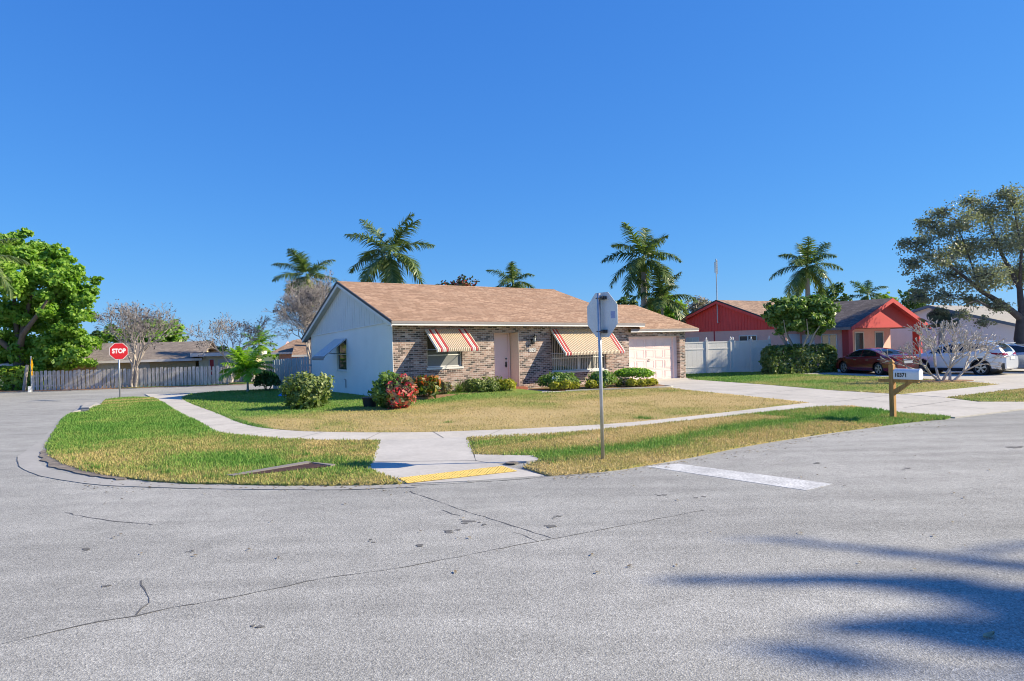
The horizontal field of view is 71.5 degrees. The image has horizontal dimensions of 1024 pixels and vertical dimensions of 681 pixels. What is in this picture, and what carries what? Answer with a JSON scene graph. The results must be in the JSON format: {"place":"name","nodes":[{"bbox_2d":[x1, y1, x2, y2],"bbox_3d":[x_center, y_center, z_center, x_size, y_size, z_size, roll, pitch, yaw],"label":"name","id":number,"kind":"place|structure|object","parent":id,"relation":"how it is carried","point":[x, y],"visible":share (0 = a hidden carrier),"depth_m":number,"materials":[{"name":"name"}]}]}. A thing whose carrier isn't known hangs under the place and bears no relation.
{"place":"outdoors","nodes":[
{"label":"outdoors","id":0,"kind":"place"},
{"bbox_2d":[0,351,277,386],"bbox_3d":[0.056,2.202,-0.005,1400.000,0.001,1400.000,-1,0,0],"label":"ground","id":1,"kind":"structure","parent":0,"point":[268,358],"depth_m":143.82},
{"bbox_2d":[0,233,30,299],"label":"palm tree","id":2,"kind":"object","parent":1,"relation":"on","point":[3,280],"visible":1,"depth_m":36.56,"materials":[{"name":"plant"}]},
{"bbox_2d":[88,330,110,342],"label":"tree","id":3,"kind":"object","parent":1,"relation":"on","point":[96,333],"visible":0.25,"depth_m":69.14,"materials":[{"name":"green plant"}]},
{"bbox_2d":[109,343,127,396],"bbox_3d":[-17.704,1.410,32.090,0.750,2.610,0.094,-1,0,-32],"label":"stop sign","id":4,"kind":"object","parent":1,"relation":"on","point":[118,351],"visible":0.99,"depth_m":32.07,"materials":[{"name":"metal"}]},
{"bbox_2d":[0,381,253,391],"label":"mulch","id":5,"kind":"object","parent":1,"relation":"on","point":[98,388],"visible":0.2,"depth_m":41.23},
{"bbox_2d":[22,365,28,390],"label":"timber post","id":6,"kind":"object","parent":5,"relation":"on","point":[24,386],"visible":0.83,"depth_m":41.07,"materials":[{"name":"grey wood"}]},
{"bbox_2d":[0,365,54,390],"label":"hedge","id":7,"kind":"object","parent":5,"relation":"on","point":[6,374],"visible":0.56,"depth_m":41.65,"materials":[{"name":"green plant"}]},
{"bbox_2d":[0,227,104,388],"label":"broad tree","id":8,"kind":"object","parent":5,"relation":"on","point":[57,343],"visible":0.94,"depth_m":42.55,"materials":[{"name":"green plant"}]},
{"bbox_2d":[0,341,217,386],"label":"house","id":9,"kind":"structure","parent":5,"relation":"on","point":[170,354],"depth_m":46.20,"materials":[{"name":"beige paint"}]},
{"bbox_2d":[96,363,120,377],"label":"window","id":10,"kind":"structure","parent":9,"relation":"in","point":[100,366],"depth_m":45.42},
{"bbox_2d":[138,362,149,383],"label":"window","id":11,"kind":"structure","parent":9,"relation":"in","point":[142,365],"depth_m":45.91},
{"bbox_2d":[32,366,221,390],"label":"wood fence","id":12,"kind":"object","parent":5,"relation":"on","point":[98,374],"visible":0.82,"depth_m":41.59,"materials":[{"name":"wood"}]},
{"bbox_2d":[94,299,187,386],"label":"bare tree","id":13,"kind":"object","parent":5,"relation":"on","point":[136,320],"visible":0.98,"depth_m":41.22,"materials":[{"name":"grey plant"}]},
{"bbox_2d":[180,312,281,383],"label":"bare tree","id":14,"kind":"object","parent":5,"relation":"on","point":[220,326],"visible":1,"depth_m":43.15,"materials":[{"name":"grey plant"}]},
{"bbox_2d":[231,360,301,381],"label":"wood fence","id":15,"kind":"object","parent":5,"relation":"on","point":[239,380],"visible":0.09,"depth_m":46.38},
{"bbox_2d":[263,269,342,372],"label":"bare tree","id":16,"kind":"object","parent":5,"relation":"on","point":[306,313],"visible":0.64,"depth_m":42.71,"materials":[{"name":"grey plant"}]},
{"bbox_2d":[344,212,435,283],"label":"palm tree","id":17,"kind":"object","parent":5,"relation":"on","point":[388,267],"visible":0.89,"depth_m":46.62,"materials":[{"name":"plant"}]},
{"bbox_2d":[100,319,188,342],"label":"round tree","id":18,"kind":"object","parent":1,"relation":"on","point":[175,336],"visible":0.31,"depth_m":56.74,"materials":[{"name":"green plant"}]},
{"bbox_2d":[219,364,231,383],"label":"wood fence","id":19,"kind":"object","parent":1,"relation":"on","point":[225,379],"visible":0.27,"depth_m":43.30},
{"bbox_2d":[190,350,266,382],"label":"flat house","id":20,"kind":"structure","parent":1,"relation":"on","point":[212,359],"depth_m":46.42,"materials":[{"name":"beige paint"}]},
{"bbox_2d":[241,325,277,359],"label":"palm tree","id":21,"kind":"object","parent":1,"relation":"on","point":[263,339],"visible":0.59,"depth_m":61.76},
{"bbox_2d":[271,340,298,359],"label":"brown roofed house","id":22,"kind":"structure","parent":1,"relation":"on","point":[285,351],"depth_m":56.59,"materials":[{"name":"pink paint"}]},
{"bbox_2d":[292,339,309,372],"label":"dark gabled house","id":23,"kind":"structure","parent":1,"relation":"on","point":[299,349],"depth_m":53.96,"materials":[{"name":"beige paint"}]},
{"bbox_2d":[271,248,337,345],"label":"palm tree","id":24,"kind":"object","parent":1,"relation":"on","point":[303,265],"visible":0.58,"depth_m":54.66,"materials":[{"name":"plant"}]},
{"bbox_2d":[436,274,479,285],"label":"background tree","id":25,"kind":"object","parent":1,"relation":"on","point":[462,282],"visible":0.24,"depth_m":61.68,"materials":[{"name":"green plant"}]},
{"bbox_2d":[486,261,534,288],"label":"palm tree","id":26,"kind":"object","parent":1,"relation":"on","point":[513,272],"visible":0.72,"depth_m":59.65,"materials":[{"name":"plant"}]},
{"bbox_2d":[616,295,637,305],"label":"background tree","id":27,"kind":"object","parent":1,"relation":"on","point":[624,301],"visible":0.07,"depth_m":58.61,"materials":[{"name":"green plant"}]},
{"bbox_2d":[647,294,686,319],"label":"background tree","id":28,"kind":"object","parent":1,"relation":"on","point":[668,313],"visible":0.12,"depth_m":55.45,"materials":[{"name":"green plant"}]},
{"bbox_2d":[682,295,711,315],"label":"background tree","id":29,"kind":"object","parent":1,"relation":"on","point":[697,305],"visible":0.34,"depth_m":63.51,"materials":[{"name":"green plant"}]},
{"bbox_2d":[760,294,841,372],"bbox_3d":[15.566,-0.298,38.373,4.222,4.359,3.150,-1,0,0],"label":"round tree","id":30,"kind":"object","parent":1,"relation":"on","point":[813,314],"visible":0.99,"depth_m":37.78,"materials":[{"name":"green plant"}]},
{"bbox_2d":[812,281,852,301],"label":"background tree","id":31,"kind":"object","parent":1,"relation":"on","point":[833,297],"visible":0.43,"depth_m":77.22,"materials":[{"name":"green plant"}]},
{"bbox_2d":[845,280,887,300],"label":"palm tree","id":32,"kind":"object","parent":1,"relation":"on","point":[864,290],"visible":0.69,"depth_m":75.09,"materials":[{"name":"plant"}]},
{"bbox_2d":[889,287,933,310],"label":"background tree","id":33,"kind":"object","parent":1,"relation":"on","point":[917,305],"visible":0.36,"depth_m":71.02,"materials":[{"name":"green plant"}]},
{"bbox_2d":[917,309,962,344],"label":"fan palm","id":34,"kind":"object","parent":1,"relation":"on","point":[939,318],"visible":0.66,"depth_m":40.68,"materials":[{"name":"green plant"}]},
{"bbox_2d":[892,182,1023,343],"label":"oak tree","id":35,"kind":"object","parent":1,"relation":"on","point":[959,247],"visible":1,"depth_m":39.77,"materials":[{"name":"green plant"}]},
{"bbox_2d":[117,382,253,387],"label":"verge","id":36,"kind":"structure","parent":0,"point":[197,385],"depth_m":42.08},
{"bbox_2d":[53,415,401,485],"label":"verge","id":37,"kind":"structure","parent":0,"point":[290,484],"depth_m":11.70,"materials":[{"name":"plant"}]},
{"bbox_2d":[73,402,100,411],"bbox_3d":[-16.081,2.556,26.975,0.755,0.230,4.210,-1,0,-20],"label":"storm inlet","id":38,"kind":"object","parent":37,"relation":"on","point":[86,406],"visible":0.72,"depth_m":26.36,"materials":[{"name":"concrete"}]},
{"bbox_2d":[227,461,334,475],"bbox_3d":[-3.842,2.216,11.925,0.737,0.130,1.626,-2,0,41],"label":"drain channel","id":39,"kind":"object","parent":37,"relation":"on","point":[298,465],"visible":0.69,"depth_m":12.12,"materials":[{"name":"concrete"}]},
{"bbox_2d":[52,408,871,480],"bbox_3d":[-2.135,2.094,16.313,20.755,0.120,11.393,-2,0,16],"label":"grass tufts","id":40,"kind":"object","parent":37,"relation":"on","point":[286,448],"visible":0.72,"depth_m":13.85,"materials":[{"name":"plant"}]},
{"bbox_2d":[368,437,543,483],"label":"footpath ramp","id":41,"kind":"structure","parent":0,"point":[398,458],"depth_m":12.58,"materials":[{"name":"concrete"}]},
{"bbox_2d":[399,466,515,482],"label":"tactile paving","id":42,"kind":"structure","parent":0,"point":[462,473],"depth_m":11.20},
{"bbox_2d":[145,394,816,439],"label":"sidewalk","id":43,"kind":"structure","parent":0,"point":[176,402],"depth_m":17.21,"materials":[{"name":"concrete"}]},
{"bbox_2d":[188,382,1011,439],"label":"sidewalk joints","id":44,"kind":"object","parent":43,"relation":"on","point":[609,425],"visible":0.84,"depth_m":19.74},
{"bbox_2d":[0,378,1023,680],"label":"road","id":45,"kind":"structure","parent":0,"point":[754,584],"depth_m":6.48,"materials":[{"name":"asphalt"}]},
{"bbox_2d":[28,356,32,391],"bbox_3d":[-26.772,1.890,39.544,0.210,2.050,0.600,-1,0,-23],"label":"object marker","id":46,"kind":"object","parent":45,"relation":"on","point":[31,373],"visible":0.84,"depth_m":39.53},
{"bbox_2d":[39,449,127,480],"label":"soil","id":47,"kind":"structure","parent":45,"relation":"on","point":[51,462],"depth_m":12.80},
{"bbox_2d":[18,422,414,489],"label":"kerb","id":48,"kind":"structure","parent":45,"relation":"on","point":[28,460],"depth_m":11.30,"materials":[{"name":"concrete"}]},
{"bbox_2d":[1,401,848,643],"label":"road cracks","id":49,"kind":"object","parent":45,"relation":"on","point":[143,587],"visible":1,"depth_m":7.64,"materials":[{"name":"asphalt"}]},
{"bbox_2d":[88,424,989,572],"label":"leaf litter","id":50,"kind":"object","parent":45,"relation":"on","point":[455,571],"visible":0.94,"depth_m":10.69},
{"bbox_2d":[82,446,1023,627],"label":"road stains","id":51,"kind":"object","parent":45,"relation":"on","point":[260,626],"visible":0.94,"depth_m":7.99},
{"bbox_2d":[646,464,831,489],"bbox_3d":[3.318,2.023,10.757,0.634,0.003,2.808,-1,0,-40],"label":"stop line","id":52,"kind":"object","parent":45,"relation":"on","point":[770,480],"visible":1,"depth_m":10.52,"materials":[{"name":"paint"}]},
{"bbox_2d":[0,0,1023,350],"label":"sky","id":53,"kind":"structure","parent":0,"point":[178,150],"materials":[{"name":"blue"}]},
{"bbox_2d":[44,385,1023,484],"bbox_3d":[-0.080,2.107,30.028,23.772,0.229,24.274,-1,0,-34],"label":"lawn","id":54,"kind":"structure","parent":0,"point":[520,410],"depth_m":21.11,"materials":[{"name":"plant"}]},
{"bbox_2d":[218,346,277,391],"bbox_3d":[-12.631,1.416,34.204,2.845,2.351,2.641,-1,0,-7],"label":"young palm","id":55,"kind":"object","parent":54,"relation":"on","point":[248,364],"visible":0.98,"depth_m":33.88,"materials":[{"name":"plant"}]},
{"bbox_2d":[252,370,281,389],"bbox_3d":[-11.905,1.970,34.612,1.452,1.092,1.631,-1,0,-19],"label":"shrub","id":56,"kind":"object","parent":54,"relation":"on","point":[267,379],"visible":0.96,"depth_m":34.16,"materials":[{"name":"green plant"}]},
{"bbox_2d":[272,356,311,388],"bbox_3d":[-10.915,1.677,35.408,2.541,1.746,0.193,-2,0,26],"label":"side fence","id":57,"kind":"object","parent":54,"relation":"on","point":[293,368],"visible":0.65,"depth_m":35.36,"materials":[{"name":"wood"}]},
{"bbox_2d":[278,370,334,408],"bbox_3d":[-6.958,1.690,24.188,1.874,1.372,1.936,-1,0,-16],"label":"shrub","id":58,"kind":"object","parent":54,"relation":"on","point":[308,390],"visible":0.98,"depth_m":23.75,"materials":[{"name":"green plant"}]},
{"bbox_2d":[361,396,376,406],"bbox_3d":[-4.779,2.085,23.955,0.560,0.360,0.552,-1,0,0],"label":"planter","id":59,"kind":"object","parent":54,"relation":"on","point":[368,401],"visible":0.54,"depth_m":23.75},
{"bbox_2d":[367,370,418,408],"bbox_3d":[-3.901,1.615,23.303,1.780,1.333,1.763,-1,0,0],"label":"croton","id":60,"kind":"object","parent":54,"relation":"on","point":[395,390],"visible":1,"depth_m":22.86,"materials":[{"name":"green plant"}]},
{"bbox_2d":[413,375,441,398],"bbox_3d":[-3.259,1.760,26.704,1.336,1.025,1.221,-1,0,-6],"label":"croton","id":61,"kind":"object","parent":54,"relation":"on","point":[430,385],"visible":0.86,"depth_m":26.37,"materials":[{"name":"green plant"}]},
{"bbox_2d":[438,379,451,393],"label":"shrub","id":62,"kind":"object","parent":54,"relation":"on","point":[446,386],"visible":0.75,"depth_m":27.43,"materials":[{"name":"green plant"}]},
{"bbox_2d":[416,392,477,399],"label":"mulch","id":63,"kind":"object","parent":54,"relation":"on","point":[428,397],"visible":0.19,"depth_m":26.72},
{"bbox_2d":[460,376,507,391],"bbox_3d":[-1.083,1.778,29.036,2.198,0.758,0.822,-1,0,-35],"label":"hedge","id":64,"kind":"object","parent":63,"relation":"on","point":[485,380],"visible":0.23,"depth_m":28.84,"materials":[{"name":"green plant"}]},
{"bbox_2d":[451,379,466,392],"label":"strap plant","id":65,"kind":"object","parent":54,"relation":"on","point":[457,388],"visible":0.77,"depth_m":27.99,"materials":[{"name":"green plant"}]},
{"bbox_2d":[467,378,486,391],"bbox_3d":[-1.381,1.815,28.289,0.890,0.632,0.842,-1,0,0],"label":"clipped shrub","id":66,"kind":"object","parent":54,"relation":"on","point":[478,385],"visible":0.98,"depth_m":28.05,"materials":[{"name":"green plant"}]},
{"bbox_2d":[483,379,500,390],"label":"clipped shrub","id":67,"kind":"object","parent":54,"relation":"on","point":[494,385],"visible":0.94,"depth_m":28.27,"materials":[{"name":"green plant"}]},
{"bbox_2d":[301,281,698,395],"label":"brick house","id":68,"kind":"structure","parent":54,"relation":"on","point":[361,336],"depth_m":31.14,"materials":[{"name":"brown brick"}]},
{"bbox_2d":[336,340,346,371],"bbox_3d":[-7.543,0.670,31.591,0.125,1.430,1.220,-1,0,-35],"label":"window","id":69,"kind":"structure","parent":68,"relation":"in","point":[342,365],"depth_m":31.68,"materials":[{"name":"black glass"}]},
{"bbox_2d":[427,335,460,367],"bbox_3d":[-2.758,0.395,28.694,1.600,1.340,0.050,-1,0,-35],"label":"window","id":70,"kind":"structure","parent":68,"relation":"in","point":[434,358],"depth_m":28.62,"materials":[{"name":"white glass"}]},
{"bbox_2d":[494,335,508,379],"bbox_3d":[-0.588,0.880,30.835,1.050,2.240,0.112,-1,0,-35],"label":"front door","id":71,"kind":"structure","parent":68,"relation":"in","point":[500,341],"depth_m":30.94,"materials":[{"name":"pink metal"}]},
{"bbox_2d":[551,332,605,371],"bbox_3d":[3.044,0.492,32.731,3.270,1.770,0.050,-1,0,-35],"label":"window","id":72,"kind":"structure","parent":68,"relation":"in","point":[560,362],"depth_m":32.49,"materials":[{"name":"white glass"}]},
{"bbox_2d":[629,337,672,379],"bbox_3d":[6.884,0.933,35.595,3.325,2.128,0.069,-1,0,-35],"label":"garage door","id":73,"kind":"structure","parent":68,"relation":"in","point":[653,354],"depth_m":35.76,"materials":[{"name":"white metal"}]},
{"bbox_2d":[498,378,516,389],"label":"clipped shrub","id":74,"kind":"object","parent":54,"relation":"on","point":[505,384],"visible":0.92,"depth_m":28.68,"materials":[{"name":"yellow plant"}]},
{"bbox_2d":[537,372,580,386],"bbox_3d":[1.925,1.717,30.003,1.973,0.876,1.186,-1,0,-9],"label":"clipped shrub","id":75,"kind":"object","parent":54,"relation":"on","point":[546,380],"visible":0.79,"depth_m":29.72,"materials":[{"name":"green plant"}]},
{"bbox_2d":[528,384,663,390],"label":"mulch","id":76,"kind":"object","parent":54,"relation":"on","point":[561,389],"visible":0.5,"depth_m":30.26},
{"bbox_2d":[548,381,561,389],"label":"golden shrub","id":77,"kind":"object","parent":76,"relation":"on","point":[554,385],"visible":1,"depth_m":29.16,"materials":[{"name":"yellow plant"}]},
{"bbox_2d":[559,378,572,389],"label":"golden shrub","id":78,"kind":"object","parent":76,"relation":"on","point":[566,383],"visible":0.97,"depth_m":29.20,"materials":[{"name":"yellow plant"}]},
{"bbox_2d":[585,380,598,388],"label":"golden shrub","id":79,"kind":"object","parent":76,"relation":"on","point":[590,384],"visible":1,"depth_m":29.47,"materials":[{"name":"yellow plant"}]},
{"bbox_2d":[625,378,637,386],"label":"golden shrub","id":80,"kind":"object","parent":76,"relation":"on","point":[631,382],"visible":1,"depth_m":30.02,"materials":[{"name":"yellow plant"}]},
{"bbox_2d":[586,370,616,384],"bbox_3d":[3.878,1.662,30.396,1.321,0.881,1.424,-2,0,17],"label":"shrub","id":81,"kind":"object","parent":54,"relation":"on","point":[607,377],"visible":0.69,"depth_m":30.05,"materials":[{"name":"green plant"}]},
{"bbox_2d":[565,385,672,390],"bbox_3d":[4.532,1.999,29.372,4.806,0.085,0.781,-1,0,-20],"label":"bed edging","id":82,"kind":"object","parent":54,"relation":"on","point":[665,386],"visible":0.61,"depth_m":29.25,"materials":[{"name":"concrete"}]},
{"bbox_2d":[613,367,655,377],"bbox_3d":[5.342,1.616,31.140,1.982,0.900,1.404,-2,0,34],"label":"topiary","id":83,"kind":"object","parent":54,"relation":"on","point":[632,372],"visible":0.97,"depth_m":30.73,"materials":[{"name":"green plant"}]},
{"bbox_2d":[468,407,950,475],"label":"verge","id":84,"kind":"structure","parent":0,"point":[652,463],"depth_m":13.60,"materials":[{"name":"plant"}]},
{"bbox_2d":[587,292,617,458],"bbox_3d":[1.548,0.672,12.284,0.119,3.005,0.775,-1,0,-35],"label":"stop sign","id":85,"kind":"object","parent":84,"relation":"on","point":[602,314],"visible":0.99,"depth_m":12.25,"materials":[{"name":"metal"}]},
{"bbox_2d":[878,359,922,416],"bbox_3d":[9.285,1.214,17.039,0.203,1.550,0.991,-1,0,-35],"label":"mailbox","id":86,"kind":"object","parent":84,"relation":"on","point":[907,377],"visible":0.99,"depth_m":17.04,"materials":[{"name":"white paint"}]},
{"bbox_2d":[657,378,1023,417],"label":"driveway","id":87,"kind":"structure","parent":0,"point":[821,397],"depth_m":22.38,"materials":[{"name":"concrete"}]},
{"bbox_2d":[686,372,997,393],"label":"lawn","id":88,"kind":"structure","parent":0,"point":[887,391],"depth_m":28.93,"materials":[{"name":"plant"}]},
{"bbox_2d":[685,336,732,373],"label":"vinyl fence","id":89,"kind":"object","parent":88,"relation":"on","point":[706,356],"visible":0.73,"depth_m":40.65,"materials":[{"name":"plastic"}]},
{"bbox_2d":[732,336,770,371],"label":"vinyl fence","id":90,"kind":"object","parent":88,"relation":"on","point":[746,356],"visible":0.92,"depth_m":41.09,"materials":[{"name":"plastic"}]},
{"bbox_2d":[758,343,838,373],"bbox_3d":[15.475,1.003,38.411,4.142,1.758,1.597,-1,0,-12],"label":"hedge","id":91,"kind":"object","parent":88,"relation":"on","point":[823,356],"visible":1,"depth_m":37.96,"materials":[{"name":"green plant"}]},
{"bbox_2d":[921,379,973,381],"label":"mulch","id":92,"kind":"object","parent":88,"relation":"on","point":[957,380],"visible":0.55,"depth_m":29.10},
{"bbox_2d":[876,317,1006,380],"bbox_3d":[17.733,0.411,29.490,4.988,2.785,3.362,-1,0,0],"label":"bare frangipani","id":93,"kind":"object","parent":92,"relation":"on","point":[966,344],"visible":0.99,"depth_m":29.13,"materials":[{"name":"grey plant"}]},
{"bbox_2d":[791,369,1023,383],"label":"driveway","id":94,"kind":"structure","parent":0,"point":[1010,376],"depth_m":32.25,"materials":[{"name":"concrete"}]},
{"bbox_2d":[835,348,919,374],"bbox_3d":[18.411,1.064,36.166,1.743,1.407,4.628,-1,0,-12],"label":"sedan","id":95,"kind":"object","parent":94,"relation":"on","point":[864,360],"visible":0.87,"depth_m":35.32,"materials":[{"name":"red paint"}]},
{"bbox_2d":[914,340,1017,374],"bbox_3d":[21.486,0.848,34.315,1.794,1.682,4.659,-1,0,-35],"label":"suv","id":96,"kind":"object","parent":94,"relation":"on","point":[1009,361],"visible":0.58,"depth_m":32.92,"materials":[{"name":"white paint"}]},
{"bbox_2d":[1007,344,1023,368],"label":"sedan","id":97,"kind":"object","parent":94,"relation":"on","point":[1018,349],"visible":0.13,"depth_m":34.03,"materials":[{"name":"silver metal"}]},
{"bbox_2d":[904,381,1023,396],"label":"sidewalk","id":98,"kind":"structure","parent":0,"point":[974,390],"depth_m":24.31,"materials":[{"name":"concrete"}]},
{"bbox_2d":[947,389,1023,401],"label":"verge","id":99,"kind":"structure","parent":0,"point":[994,399],"depth_m":21.76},
{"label":"yard","id":100,"kind":"structure","parent":0,"visible":0},
{"bbox_2d":[600,222,681,307],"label":"palm tree","id":101,"kind":"object","parent":100,"relation":"on","point":[637,268],"visible":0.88,"depth_m":49.60,"materials":[{"name":"plant"}]},
{"bbox_2d":[630,267,698,322],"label":"palm tree","id":102,"kind":"object","parent":100,"relation":"on","point":[663,291],"visible":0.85,"depth_m":48.60,"materials":[{"name":"plant"}]},
{"bbox_2d":[679,259,930,369],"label":"red house","id":103,"kind":"structure","parent":100,"relation":"on","point":[863,324],"depth_m":44.78,"materials":[{"name":"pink paint"}]},
{"bbox_2d":[739,335,756,340],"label":"window","id":104,"kind":"structure","parent":103,"relation":"in","point":[741,337],"depth_m":44.92,"materials":[{"name":"white glass"}]},
{"bbox_2d":[787,334,799,363],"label":"front door","id":105,"kind":"structure","parent":103,"relation":"in","point":[795,338],"depth_m":43.10,"materials":[{"name":"white paint"}]},
{"bbox_2d":[802,334,814,361],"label":"side door","id":106,"kind":"structure","parent":103,"relation":"in","point":[803,336],"depth_m":43.16,"materials":[{"name":"white paint"}]},
{"bbox_2d":[821,334,837,353],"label":"window","id":107,"kind":"structure","parent":103,"relation":"in","point":[831,339],"depth_m":41.94,"materials":[{"name":"beige glass"}]},
{"bbox_2d":[854,331,863,350],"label":"window","id":108,"kind":"structure","parent":103,"relation":"in","point":[858,336],"depth_m":45.16,"materials":[{"name":"white glass"}]},
{"bbox_2d":[874,331,883,347],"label":"window","id":109,"kind":"structure","parent":103,"relation":"in","point":[879,335],"depth_m":46.55,"materials":[{"name":"white glass"}]},
{"bbox_2d":[769,236,842,297],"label":"palm tree","id":110,"kind":"object","parent":100,"relation":"on","point":[804,278],"visible":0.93,"depth_m":61.53,"materials":[{"name":"plant"}]},
{"bbox_2d":[890,305,1015,354],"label":"pale house","id":111,"kind":"structure","parent":100,"relation":"on","point":[1002,328],"depth_m":49.11,"materials":[{"name":"paint"}]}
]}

